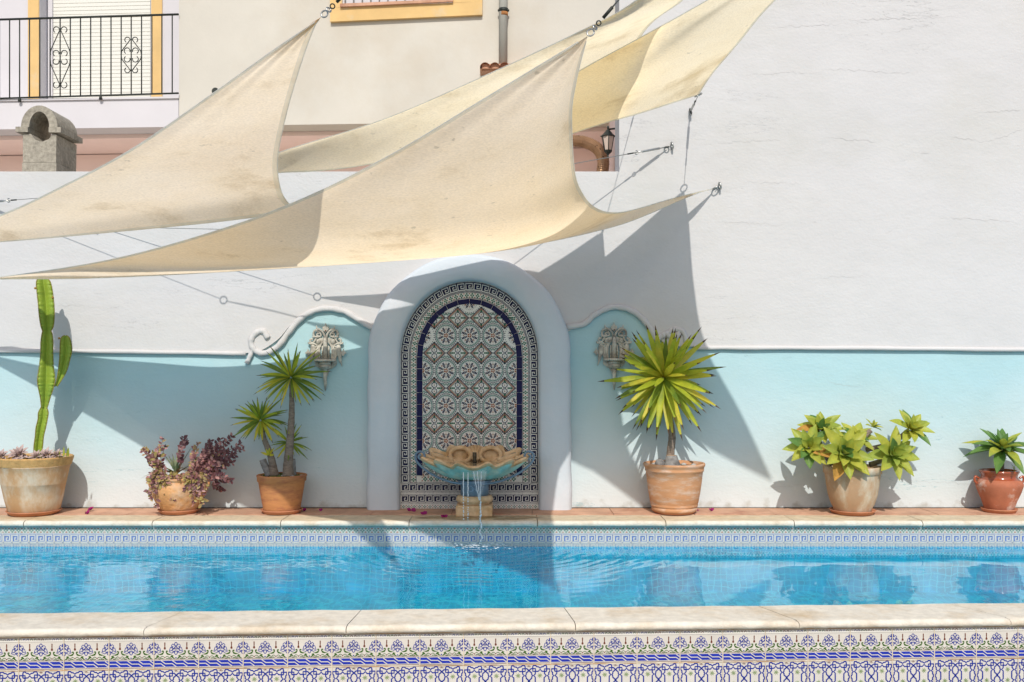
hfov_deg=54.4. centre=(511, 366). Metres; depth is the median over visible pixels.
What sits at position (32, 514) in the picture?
pot saucer
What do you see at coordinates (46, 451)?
echeveria
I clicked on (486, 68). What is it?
roof tiles
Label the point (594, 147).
flexible duct
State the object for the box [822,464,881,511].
plant pot
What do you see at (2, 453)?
echeveria
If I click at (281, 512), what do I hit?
pot saucer
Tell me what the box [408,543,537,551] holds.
splash foam
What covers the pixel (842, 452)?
agave plant
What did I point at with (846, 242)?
garden wall
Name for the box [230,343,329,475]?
yucca plant
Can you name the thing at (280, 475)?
moss
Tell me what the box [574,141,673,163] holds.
rigging cable
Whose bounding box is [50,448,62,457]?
echeveria
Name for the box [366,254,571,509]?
arch surround
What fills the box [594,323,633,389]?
wall sconce
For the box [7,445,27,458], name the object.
echeveria
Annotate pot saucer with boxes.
[5,507,61,516]
[157,508,199,514]
[260,507,302,514]
[654,510,693,514]
[829,507,876,515]
[980,506,1017,513]
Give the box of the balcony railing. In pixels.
[0,13,178,101]
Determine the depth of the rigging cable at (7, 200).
8.29 m
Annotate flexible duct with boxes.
[573,135,608,170]
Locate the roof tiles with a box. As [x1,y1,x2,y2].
[480,62,509,75]
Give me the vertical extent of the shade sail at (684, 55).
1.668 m
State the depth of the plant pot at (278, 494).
8.05 m
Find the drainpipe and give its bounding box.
[498,0,508,63]
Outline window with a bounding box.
[330,0,482,22]
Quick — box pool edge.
[0,508,1023,591]
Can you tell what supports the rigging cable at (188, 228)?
attached to the garden wall at (846, 242)
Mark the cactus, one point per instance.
(46, 382)
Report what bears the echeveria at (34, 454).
in the plant pot at (33, 485)
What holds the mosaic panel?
attached to the arch surround
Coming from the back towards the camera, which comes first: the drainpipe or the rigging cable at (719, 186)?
the drainpipe
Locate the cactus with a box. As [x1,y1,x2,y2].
[33,279,71,457]
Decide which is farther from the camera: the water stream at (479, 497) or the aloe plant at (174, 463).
the aloe plant at (174, 463)
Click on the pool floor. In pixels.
(47, 602)
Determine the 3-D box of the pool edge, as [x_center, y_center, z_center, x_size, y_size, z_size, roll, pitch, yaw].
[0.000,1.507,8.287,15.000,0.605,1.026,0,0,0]
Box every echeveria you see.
[0,449,8,458]
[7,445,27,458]
[28,450,42,458]
[38,446,53,457]
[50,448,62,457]
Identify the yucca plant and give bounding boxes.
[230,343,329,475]
[598,325,722,464]
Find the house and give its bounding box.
[0,0,614,170]
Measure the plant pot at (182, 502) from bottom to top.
0.280 m
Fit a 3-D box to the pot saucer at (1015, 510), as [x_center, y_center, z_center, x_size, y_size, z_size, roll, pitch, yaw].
[4.032,1.188,8.240,0.286,0.032,0.286,0,0,0]
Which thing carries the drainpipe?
attached to the house
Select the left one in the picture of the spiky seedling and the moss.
the spiky seedling
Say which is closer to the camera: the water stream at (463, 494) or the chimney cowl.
the water stream at (463, 494)
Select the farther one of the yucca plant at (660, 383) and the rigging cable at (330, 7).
the yucca plant at (660, 383)
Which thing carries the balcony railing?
on the house
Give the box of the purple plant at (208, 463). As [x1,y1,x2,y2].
[140,432,244,508]
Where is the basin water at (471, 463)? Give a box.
[442,461,504,465]
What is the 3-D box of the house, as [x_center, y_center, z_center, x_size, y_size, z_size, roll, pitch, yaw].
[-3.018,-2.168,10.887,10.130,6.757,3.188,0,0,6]
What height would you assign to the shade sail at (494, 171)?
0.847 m
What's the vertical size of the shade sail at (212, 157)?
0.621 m
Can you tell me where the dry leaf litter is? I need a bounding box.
[8,455,65,458]
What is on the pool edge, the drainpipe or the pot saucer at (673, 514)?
the pot saucer at (673, 514)
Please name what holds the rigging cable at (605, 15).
attached to the shade sail at (494, 171)
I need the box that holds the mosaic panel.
[400,281,538,508]
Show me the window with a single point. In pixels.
(360, 10)
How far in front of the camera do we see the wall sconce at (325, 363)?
8.44 m
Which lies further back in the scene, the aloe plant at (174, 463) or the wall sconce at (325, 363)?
the wall sconce at (325, 363)
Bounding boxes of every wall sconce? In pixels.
[305,323,345,390]
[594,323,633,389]
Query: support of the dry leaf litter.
on the plant pot at (33, 485)
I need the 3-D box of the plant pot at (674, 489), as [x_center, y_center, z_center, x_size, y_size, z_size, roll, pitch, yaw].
[1.335,0.991,8.199,0.506,0.394,0.506,0,0,0]
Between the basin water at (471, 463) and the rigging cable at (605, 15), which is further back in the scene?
the basin water at (471, 463)
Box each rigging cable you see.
[0,198,35,202]
[171,228,218,229]
[320,0,340,17]
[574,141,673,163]
[586,0,618,36]
[689,93,702,115]
[712,182,721,189]
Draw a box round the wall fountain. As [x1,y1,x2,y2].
[414,445,534,516]
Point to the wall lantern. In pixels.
(607, 135)
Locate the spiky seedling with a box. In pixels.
[53,447,68,456]
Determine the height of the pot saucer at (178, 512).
0.032 m
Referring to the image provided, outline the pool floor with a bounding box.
[0,592,1023,612]
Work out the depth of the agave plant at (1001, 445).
8.18 m
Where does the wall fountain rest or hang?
on the pool edge
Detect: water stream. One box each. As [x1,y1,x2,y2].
[463,472,463,519]
[473,472,482,543]
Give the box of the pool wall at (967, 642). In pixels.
[0,603,1023,681]
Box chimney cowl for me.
[15,105,82,170]
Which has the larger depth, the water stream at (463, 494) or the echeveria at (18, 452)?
the echeveria at (18, 452)
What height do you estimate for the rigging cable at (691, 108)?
0.082 m
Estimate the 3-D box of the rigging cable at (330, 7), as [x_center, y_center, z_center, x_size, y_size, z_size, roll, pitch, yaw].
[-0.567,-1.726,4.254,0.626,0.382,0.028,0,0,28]
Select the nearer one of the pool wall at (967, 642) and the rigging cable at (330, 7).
the rigging cable at (330, 7)
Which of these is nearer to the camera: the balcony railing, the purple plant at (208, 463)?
the purple plant at (208, 463)
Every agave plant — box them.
[782,409,934,480]
[964,428,1023,473]
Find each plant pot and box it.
[0,453,73,512]
[148,474,209,511]
[256,472,306,511]
[643,460,704,513]
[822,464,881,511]
[973,468,1023,509]
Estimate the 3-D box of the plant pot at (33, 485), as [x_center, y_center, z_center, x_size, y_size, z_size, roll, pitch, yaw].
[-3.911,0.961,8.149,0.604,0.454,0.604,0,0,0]
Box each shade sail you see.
[0,17,320,241]
[0,37,712,279]
[278,0,682,172]
[572,0,774,133]
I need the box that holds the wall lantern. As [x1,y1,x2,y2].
[600,126,614,156]
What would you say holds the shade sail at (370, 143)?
hanging from the rigging cable
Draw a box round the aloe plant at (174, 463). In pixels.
[142,450,192,477]
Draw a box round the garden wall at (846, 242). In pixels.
[0,0,1023,508]
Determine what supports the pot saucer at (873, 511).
on the pool edge
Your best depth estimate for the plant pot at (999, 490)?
8.12 m
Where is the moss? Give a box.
[263,473,298,476]

